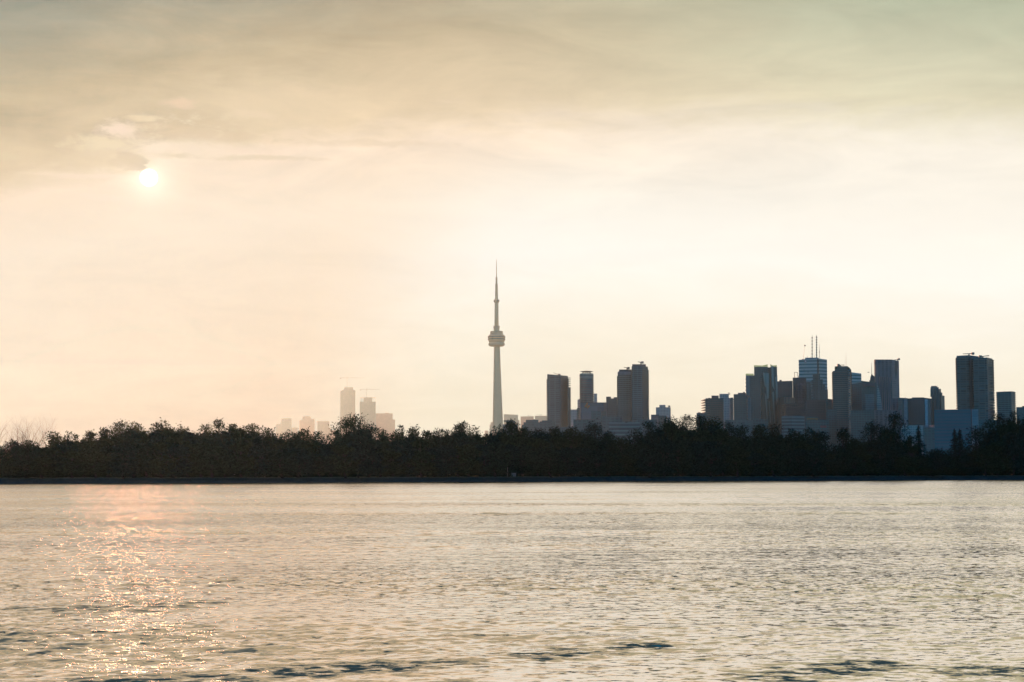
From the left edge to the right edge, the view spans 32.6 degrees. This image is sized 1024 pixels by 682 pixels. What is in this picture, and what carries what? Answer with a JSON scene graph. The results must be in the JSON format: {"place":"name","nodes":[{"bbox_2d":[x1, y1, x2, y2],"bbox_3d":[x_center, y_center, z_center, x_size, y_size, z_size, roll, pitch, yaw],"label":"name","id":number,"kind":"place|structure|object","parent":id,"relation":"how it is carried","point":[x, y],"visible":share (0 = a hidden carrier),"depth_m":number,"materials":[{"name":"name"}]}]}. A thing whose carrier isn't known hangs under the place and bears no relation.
{"place":"outdoors","nodes":[
{"label":"outdoors","id":0,"kind":"place"},
{"bbox_2d":[488,259,504,434],"bbox_3d":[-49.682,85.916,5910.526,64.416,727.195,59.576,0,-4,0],"label":"observation tower","id":1,"kind":"structure","parent":0,"point":[496,338],"depth_m":5896.72,"materials":[{"name":"concrete"}]},
{"bbox_2d":[0,480,1023,681],"bbox_3d":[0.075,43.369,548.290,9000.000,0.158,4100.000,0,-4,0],"label":"water","id":2,"kind":"structure","parent":0,"point":[763,581],"depth_m":26.06,"materials":[{"name":"grey liquid"}]},
{"bbox_2d":[0,474,1023,483],"bbox_3d":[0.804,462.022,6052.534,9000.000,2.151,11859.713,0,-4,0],"label":"ground","id":3,"kind":"structure","parent":0,"point":[33,480],"depth_m":369.25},
{"bbox_2d":[0,445,15,473],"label":"broadleaf tree","id":4,"kind":"object","parent":3,"relation":"on","point":[3,462],"visible":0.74,"depth_m":335.74,"materials":[{"name":"green plant"}]},
{"bbox_2d":[2,439,25,463],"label":"broadleaf tree","id":5,"kind":"object","parent":3,"relation":"on","point":[16,444],"visible":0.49,"depth_m":339.03,"materials":[{"name":"green plant"}]},
{"bbox_2d":[6,440,49,477],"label":"broadleaf tree","id":6,"kind":"object","parent":3,"relation":"on","point":[31,449],"visible":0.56,"depth_m":335.78,"materials":[{"name":"green plant"}]},
{"bbox_2d":[42,431,69,457],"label":"broadleaf tree","id":7,"kind":"object","parent":3,"relation":"on","point":[54,439],"visible":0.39,"depth_m":340.89,"materials":[{"name":"green plant"}]},
{"bbox_2d":[51,439,80,476],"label":"broadleaf tree","id":8,"kind":"object","parent":3,"relation":"on","point":[64,447],"visible":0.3,"depth_m":340.22,"materials":[{"name":"green plant"}]},
{"bbox_2d":[76,440,103,476],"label":"broadleaf tree","id":9,"kind":"object","parent":3,"relation":"on","point":[88,446],"visible":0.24,"depth_m":341.12,"materials":[{"name":"green plant"}]},
{"bbox_2d":[93,433,113,476],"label":"broadleaf tree","id":10,"kind":"object","parent":3,"relation":"on","point":[102,441],"visible":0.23,"depth_m":343.23,"materials":[{"name":"green plant"}]},
{"bbox_2d":[108,420,129,435],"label":"broadleaf tree","id":11,"kind":"object","parent":3,"relation":"on","point":[118,429],"visible":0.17,"depth_m":352.74,"materials":[{"name":"green plant"}]},
{"bbox_2d":[120,428,141,474],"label":"broadleaf tree","id":12,"kind":"object","parent":3,"relation":"on","point":[131,434],"visible":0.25,"depth_m":346.70,"materials":[{"name":"green plant"}]},
{"bbox_2d":[143,430,171,476],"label":"broadleaf tree","id":13,"kind":"object","parent":3,"relation":"on","point":[156,437],"visible":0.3,"depth_m":347.49,"materials":[{"name":"green plant"}]},
{"bbox_2d":[157,427,182,454],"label":"broadleaf tree","id":14,"kind":"object","parent":3,"relation":"on","point":[172,435],"visible":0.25,"depth_m":348.17,"materials":[{"name":"green plant"}]},
{"bbox_2d":[177,430,200,476],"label":"broadleaf tree","id":15,"kind":"object","parent":3,"relation":"on","point":[191,437],"visible":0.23,"depth_m":350.54,"materials":[{"name":"green plant"}]},
{"bbox_2d":[212,430,236,476],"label":"broadleaf tree","id":16,"kind":"object","parent":3,"relation":"on","point":[224,435],"visible":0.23,"depth_m":354.05,"materials":[{"name":"green plant"}]},
{"bbox_2d":[222,427,254,476],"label":"broadleaf tree","id":17,"kind":"object","parent":3,"relation":"on","point":[239,433],"visible":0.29,"depth_m":353.92,"materials":[{"name":"green plant"}]},
{"bbox_2d":[233,431,266,476],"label":"broadleaf tree","id":18,"kind":"object","parent":3,"relation":"on","point":[258,439],"visible":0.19,"depth_m":354.26,"materials":[{"name":"green plant"}]},
{"bbox_2d":[256,427,286,458],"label":"broadleaf tree","id":19,"kind":"object","parent":3,"relation":"on","point":[267,434],"visible":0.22,"depth_m":358.05,"materials":[{"name":"green plant"}]},
{"bbox_2d":[276,418,297,439],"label":"apartment block","id":20,"kind":"structure","parent":3,"relation":"on","point":[283,426],"depth_m":11151.47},
{"bbox_2d":[282,435,313,475],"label":"broadleaf tree","id":21,"kind":"object","parent":3,"relation":"on","point":[294,442],"visible":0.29,"depth_m":358.02,"materials":[{"name":"green plant"}]},
{"bbox_2d":[293,426,318,443],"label":"broadleaf tree","id":22,"kind":"object","parent":3,"relation":"on","point":[304,434],"visible":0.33,"depth_m":361.43,"materials":[{"name":"green plant"}]},
{"bbox_2d":[299,416,313,438],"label":"apartment block","id":23,"kind":"structure","parent":3,"relation":"on","point":[306,422],"depth_m":11306.82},
{"bbox_2d":[311,431,335,448],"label":"broadleaf tree","id":24,"kind":"object","parent":3,"relation":"on","point":[316,437],"visible":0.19,"depth_m":365.13,"materials":[{"name":"green plant"}]},
{"bbox_2d":[317,421,330,443],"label":"apartment block","id":25,"kind":"structure","parent":3,"relation":"on","point":[323,426],"depth_m":11150.23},
{"bbox_2d":[314,443,337,476],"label":"broadleaf tree","id":26,"kind":"object","parent":3,"relation":"on","point":[323,449],"visible":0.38,"depth_m":360.57,"materials":[{"name":"green plant"}]},
{"bbox_2d":[331,431,358,475],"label":"broadleaf tree","id":27,"kind":"object","parent":3,"relation":"on","point":[344,439],"visible":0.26,"depth_m":366.43,"materials":[{"name":"green plant"}]},
{"bbox_2d":[340,387,354,433],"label":"tower under construction","id":28,"kind":"structure","parent":3,"relation":"on","point":[347,400],"depth_m":10696.97},
{"bbox_2d":[326,412,368,439],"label":"broadleaf tree","id":29,"kind":"object","parent":3,"relation":"on","point":[351,421],"visible":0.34,"depth_m":378.84,"materials":[{"name":"green plant"}]},
{"bbox_2d":[345,426,374,474],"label":"broadleaf tree","id":30,"kind":"object","parent":3,"relation":"on","point":[363,434],"visible":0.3,"depth_m":367.77,"materials":[{"name":"green plant"}]},
{"bbox_2d":[360,397,375,436],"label":"tower under construction","id":31,"kind":"structure","parent":3,"relation":"on","point":[368,406],"depth_m":10615.76},
{"bbox_2d":[373,428,390,450],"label":"broadleaf tree","id":32,"kind":"object","parent":3,"relation":"on","point":[380,436],"visible":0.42,"depth_m":371.22,"materials":[{"name":"green plant"}]},
{"bbox_2d":[376,413,394,439],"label":"apartment block","id":33,"kind":"structure","parent":3,"relation":"on","point":[385,421],"depth_m":10998.41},
{"bbox_2d":[410,435,429,451],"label":"broadleaf tree","id":34,"kind":"object","parent":3,"relation":"on","point":[419,443],"visible":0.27,"depth_m":371.76,"materials":[{"name":"green plant"}]},
{"bbox_2d":[420,430,434,476],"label":"broadleaf tree","id":35,"kind":"object","parent":3,"relation":"on","point":[428,435],"visible":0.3,"depth_m":375.66,"materials":[{"name":"green plant"}]},
{"bbox_2d":[427,435,447,449],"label":"broadleaf tree","id":36,"kind":"object","parent":3,"relation":"on","point":[438,441],"visible":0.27,"depth_m":375.12,"materials":[{"name":"green plant"}]},
{"bbox_2d":[446,420,469,436],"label":"broadleaf tree","id":37,"kind":"object","parent":3,"relation":"on","point":[460,427],"visible":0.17,"depth_m":384.93,"materials":[{"name":"green plant"}]},
{"bbox_2d":[447,431,470,474],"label":"broadleaf tree","id":38,"kind":"object","parent":3,"relation":"on","point":[459,436],"visible":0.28,"depth_m":377.24,"materials":[{"name":"green plant"}]},
{"bbox_2d":[0,463,1020,477],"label":"undergrowth","id":39,"kind":"object","parent":3,"relation":"on","point":[341,475],"visible":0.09,"depth_m":378.84,"materials":[{"name":"green plant"}]},
{"bbox_2d":[502,418,519,434],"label":"broadleaf tree","id":40,"kind":"object","parent":3,"relation":"on","point":[511,429],"visible":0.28,"depth_m":395.58,"materials":[{"name":"green plant"}]},
{"bbox_2d":[530,426,555,450],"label":"broadleaf tree","id":41,"kind":"object","parent":3,"relation":"on","point":[546,437],"visible":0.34,"depth_m":389.73,"materials":[{"name":"green plant"}]},
{"bbox_2d":[560,425,587,448],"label":"broadleaf tree","id":42,"kind":"object","parent":3,"relation":"on","point":[571,435],"visible":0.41,"depth_m":392.88,"materials":[{"name":"green plant"}]},
{"bbox_2d":[580,418,604,450],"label":"broadleaf tree","id":43,"kind":"object","parent":3,"relation":"on","point":[594,427],"visible":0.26,"depth_m":402.83,"materials":[{"name":"green plant"}]},
{"bbox_2d":[591,411,605,438],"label":"office block","id":44,"kind":"structure","parent":3,"relation":"on","point":[597,414],"depth_m":2111.25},
{"bbox_2d":[597,430,618,452],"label":"broadleaf tree","id":45,"kind":"object","parent":3,"relation":"on","point":[606,438],"visible":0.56,"depth_m":395.03,"materials":[{"name":"green plant"}]},
{"bbox_2d":[606,397,616,415],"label":"office block","id":46,"kind":"structure","parent":3,"relation":"on","point":[611,406],"depth_m":2592.09,"materials":[{"name":"grey glass"}]},
{"bbox_2d":[602,416,621,435],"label":"office block","id":47,"kind":"structure","parent":3,"relation":"on","point":[606,420],"depth_m":1982.86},
{"bbox_2d":[608,437,633,462],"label":"broadleaf tree","id":48,"kind":"object","parent":3,"relation":"on","point":[619,443],"visible":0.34,"depth_m":393.88,"materials":[{"name":"green plant"}]},
{"bbox_2d":[617,367,631,421],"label":"condo tower","id":49,"kind":"structure","parent":3,"relation":"on","point":[624,393],"depth_m":2304.98,"materials":[{"name":"concrete"}]},
{"bbox_2d":[623,428,646,445],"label":"broadleaf tree","id":50,"kind":"object","parent":3,"relation":"on","point":[637,435],"visible":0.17,"depth_m":399.25,"materials":[{"name":"green plant"}]},
{"bbox_2d":[631,361,648,421],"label":"condo tower","id":51,"kind":"structure","parent":3,"relation":"on","point":[640,391],"depth_m":2285.18,"materials":[{"name":"concrete"}]},
{"bbox_2d":[636,431,661,447],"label":"broadleaf tree","id":52,"kind":"object","parent":3,"relation":"on","point":[650,439],"visible":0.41,"depth_m":397.45,"materials":[{"name":"green plant"}]},
{"bbox_2d":[656,405,670,419],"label":"apartment block","id":53,"kind":"structure","parent":3,"relation":"on","point":[663,410],"depth_m":3263.53,"materials":[{"name":"paint"}]},
{"bbox_2d":[662,421,685,455],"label":"broadleaf tree","id":54,"kind":"object","parent":3,"relation":"on","point":[671,429],"visible":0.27,"depth_m":398.93,"materials":[{"name":"green plant"}]},
{"bbox_2d":[676,414,696,429],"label":"broadleaf tree","id":55,"kind":"object","parent":3,"relation":"on","point":[684,422],"visible":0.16,"depth_m":414.16,"materials":[{"name":"green plant"}]},
{"bbox_2d":[696,426,716,466],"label":"broadleaf tree","id":56,"kind":"object","parent":3,"relation":"on","point":[704,432],"visible":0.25,"depth_m":404.64,"materials":[{"name":"green plant"}]},
{"bbox_2d":[712,428,736,455],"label":"broadleaf tree","id":57,"kind":"object","parent":3,"relation":"on","point":[723,437],"visible":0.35,"depth_m":405.03,"materials":[{"name":"green plant"}]},
{"bbox_2d":[745,375,761,419],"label":"glass tower","id":58,"kind":"structure","parent":3,"relation":"on","point":[753,386],"depth_m":2452.72,"materials":[{"name":"grey"}]},
{"bbox_2d":[747,424,767,447],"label":"broadleaf tree","id":59,"kind":"object","parent":3,"relation":"on","point":[761,429],"visible":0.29,"depth_m":413.15,"materials":[{"name":"green plant"}]},
{"bbox_2d":[766,431,787,446],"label":"broadleaf tree","id":60,"kind":"object","parent":3,"relation":"on","point":[777,437],"visible":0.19,"depth_m":408.44,"materials":[{"name":"green plant"}]},
{"bbox_2d":[778,397,794,434],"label":"ribbed block","id":61,"kind":"structure","parent":3,"relation":"on","point":[782,400],"depth_m":2468.37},
{"bbox_2d":[781,403,806,432],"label":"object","id":62,"kind":"structure","parent":3,"relation":"on","point":[794,409],"depth_m":2301.45,"materials":[{"name":"concrete"}]},
{"bbox_2d":[799,335,826,388],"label":"office tower","id":63,"kind":"structure","parent":3,"relation":"on","point":[809,368],"depth_m":3019.78,"materials":[{"name":"glass"}]},
{"bbox_2d":[804,400,825,419],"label":"office block","id":64,"kind":"structure","parent":3,"relation":"on","point":[815,408],"depth_m":2399.73,"materials":[{"name":"grey brick"}]},
{"bbox_2d":[810,429,841,463],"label":"broadleaf tree","id":65,"kind":"object","parent":3,"relation":"on","point":[827,448],"visible":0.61,"depth_m":415.56,"materials":[{"name":"green plant"}]},
{"bbox_2d":[831,427,852,451],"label":"broadleaf tree","id":66,"kind":"object","parent":3,"relation":"on","point":[842,437],"visible":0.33,"depth_m":426.31,"materials":[{"name":"green plant"}]},
{"bbox_2d":[845,437,870,463],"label":"broadleaf tree","id":67,"kind":"object","parent":3,"relation":"on","point":[854,448],"visible":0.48,"depth_m":419.10,"materials":[{"name":"green plant"}]},
{"bbox_2d":[855,415,895,444],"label":"broadleaf tree","id":68,"kind":"object","parent":3,"relation":"on","point":[873,432],"visible":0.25,"depth_m":436.37,"materials":[{"name":"green plant"}]},
{"bbox_2d":[877,426,900,447],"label":"broadleaf tree","id":69,"kind":"object","parent":3,"relation":"on","point":[889,435],"visible":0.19,"depth_m":425.01,"materials":[{"name":"green plant"}]},
{"bbox_2d":[877,411,910,444],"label":"broadleaf tree","id":70,"kind":"object","parent":3,"relation":"on","point":[894,418],"visible":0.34,"depth_m":443.45,"materials":[{"name":"green plant"}]},
{"bbox_2d":[898,398,908,424],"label":"office block","id":71,"kind":"structure","parent":3,"relation":"on","point":[903,404],"depth_m":2495.48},
{"bbox_2d":[902,435,920,466],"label":"broadleaf tree","id":72,"kind":"object","parent":3,"relation":"on","point":[907,442],"visible":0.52,"depth_m":424.88,"materials":[{"name":"green plant"}]},
{"bbox_2d":[913,425,926,457],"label":"spruce tree","id":73,"kind":"object","parent":3,"relation":"on","point":[918,436],"visible":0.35,"depth_m":430.79,"materials":[{"name":"green plant"}]},
{"bbox_2d":[930,386,944,425],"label":"stepped tower","id":74,"kind":"structure","parent":3,"relation":"on","point":[938,399],"depth_m":2559.50,"materials":[{"name":"grey glass"}]},
{"bbox_2d":[923,448,954,470],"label":"broadleaf tree","id":75,"kind":"object","parent":3,"relation":"on","point":[936,457],"visible":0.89,"depth_m":425.80,"materials":[{"name":"green plant"}]},
{"bbox_2d":[947,429,967,458],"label":"spruce tree","id":76,"kind":"object","parent":3,"relation":"on","point":[959,450],"visible":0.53,"depth_m":438.25,"materials":[{"name":"green plant"}]},
{"bbox_2d":[955,352,978,446],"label":"condo tower","id":77,"kind":"structure","parent":3,"relation":"on","point":[964,384],"depth_m":2112.30,"materials":[{"name":"grey glass"}]},
{"bbox_2d":[962,426,986,455],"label":"broadleaf tree","id":78,"kind":"object","parent":3,"relation":"on","point":[975,447],"visible":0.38,"depth_m":451.48,"materials":[{"name":"green plant"}]},
{"bbox_2d":[972,355,994,419],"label":"condo tower","id":79,"kind":"structure","parent":3,"relation":"on","point":[983,384],"depth_m":2095.21,"materials":[{"name":"grey glass"}]},
{"bbox_2d":[976,418,998,446],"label":"broadleaf tree","id":80,"kind":"object","parent":3,"relation":"on","point":[988,428],"visible":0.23,"depth_m":453.87,"materials":[{"name":"green plant"}]},
{"bbox_2d":[1001,417,1022,453],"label":"broadleaf tree","id":81,"kind":"object","parent":3,"relation":"on","point":[1011,426],"visible":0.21,"depth_m":442.58,"materials":[{"name":"green plant"}]},
{"bbox_2d":[0,0,1023,474],"label":"sky","id":82,"kind":"structure","parent":0,"point":[234,211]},
{"bbox_2d":[522,419,549,435],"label":"office block","id":83,"kind":"structure","parent":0,"point":[533,424],"depth_m":2110.35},
{"bbox_2d":[546,373,570,426],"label":"glass tower","id":84,"kind":"structure","parent":0,"point":[558,396],"depth_m":2377.16,"materials":[{"name":"glass"}]},
{"bbox_2d":[573,419,593,436],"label":"office block","id":85,"kind":"structure","parent":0,"point":[580,424],"depth_m":1854.54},
{"bbox_2d":[579,371,593,418],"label":"round tower","id":86,"kind":"structure","parent":0,"point":[586,385],"depth_m":2475.97,"materials":[{"name":"grey glass"}]},
{"bbox_2d":[580,402,606,418],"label":"slab building","id":87,"kind":"structure","parent":0,"point":[587,408],"depth_m":2239.87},
{"bbox_2d":[609,421,639,445],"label":"office block","id":88,"kind":"structure","parent":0,"point":[620,429],"depth_m":1793.26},
{"bbox_2d":[638,419,656,435],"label":"city block","id":89,"kind":"structure","parent":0,"point":[653,421],"depth_m":1982.56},
{"bbox_2d":[701,396,723,428],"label":"condo tower","id":90,"kind":"structure","parent":0,"point":[713,405],"depth_m":2367.75,"materials":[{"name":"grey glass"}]},
{"bbox_2d":[719,393,730,428],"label":"apartment tower","id":91,"kind":"structure","parent":0,"point":[727,406],"depth_m":2880.57,"materials":[{"name":"glass"}]},
{"bbox_2d":[725,420,752,439],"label":"building","id":92,"kind":"structure","parent":0,"point":[744,422],"depth_m":1918.55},
{"bbox_2d":[734,392,750,419],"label":"condo tower","id":93,"kind":"structure","parent":0,"point":[742,406],"depth_m":2304.26,"materials":[{"name":"grey glass"}]},
{"bbox_2d":[754,366,777,433],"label":"glass tower","id":94,"kind":"structure","parent":0,"point":[769,394],"depth_m":2496.71,"materials":[{"name":"grey"}]},
{"bbox_2d":[777,372,805,402],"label":"office tower","id":95,"kind":"structure","parent":0,"point":[795,388],"depth_m":2687.04,"materials":[{"name":"grey brick"}]},
{"bbox_2d":[782,416,804,439],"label":"office block","id":96,"kind":"structure","parent":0,"point":[796,424],"depth_m":2113.55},
{"bbox_2d":[805,420,828,446],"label":"office block","id":97,"kind":"structure","parent":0,"point":[819,425],"depth_m":2014.29,"materials":[{"name":"grey glass"}]},
{"bbox_2d":[811,374,827,419],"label":"office tower","id":98,"kind":"structure","parent":0,"point":[819,391],"depth_m":2625.76,"materials":[{"name":"grey glass"}]},
{"bbox_2d":[827,409,836,450],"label":"city block","id":99,"kind":"structure","parent":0,"point":[832,416],"depth_m":2238.10,"materials":[{"name":"grey glass"}]},
{"bbox_2d":[832,364,851,445],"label":"condo tower","id":100,"kind":"structure","parent":0,"point":[842,390],"depth_m":2369.07,"materials":[{"name":"grey glass"}]},
{"bbox_2d":[852,383,861,409],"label":"office tower","id":101,"kind":"structure","parent":0,"point":[856,397],"depth_m":2656.85,"materials":[{"name":"grey glass"}]},
{"bbox_2d":[851,410,874,442],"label":"city block","id":102,"kind":"structure","parent":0,"point":[860,419],"depth_m":2174.62,"materials":[{"name":"grey glass"}]},
{"bbox_2d":[861,381,881,409],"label":"office tower","id":103,"kind":"structure","parent":0,"point":[871,398],"depth_m":2562.74,"materials":[{"name":"teal glass"}]},
{"bbox_2d":[874,358,899,409],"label":"granite tower","id":104,"kind":"structure","parent":0,"point":[886,375],"depth_m":2754.99,"materials":[{"name":"stone"}]},
{"bbox_2d":[874,410,901,442],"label":"city block","id":105,"kind":"structure","parent":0,"point":[880,416],"depth_m":2206.97,"materials":[{"name":"stone"}]},
{"bbox_2d":[901,425,923,456],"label":"apartment block","id":106,"kind":"structure","parent":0,"point":[912,428],"depth_m":2109.74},
{"bbox_2d":[908,397,931,426],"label":"office tower","id":107,"kind":"structure","parent":0,"point":[919,410],"depth_m":2529.62,"materials":[{"name":"grey concrete"}]},
{"bbox_2d":[923,425,934,453],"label":"apartment block","id":108,"kind":"structure","parent":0,"point":[929,437],"depth_m":2045.18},
{"bbox_2d":[934,409,978,455],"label":"blue slab building","id":109,"kind":"structure","parent":0,"point":[947,423],"depth_m":1596.61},
{"bbox_2d":[996,391,1015,424],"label":"condo tower","id":110,"kind":"structure","parent":0,"point":[1006,403],"depth_m":2241.83,"materials":[{"name":"glass"}]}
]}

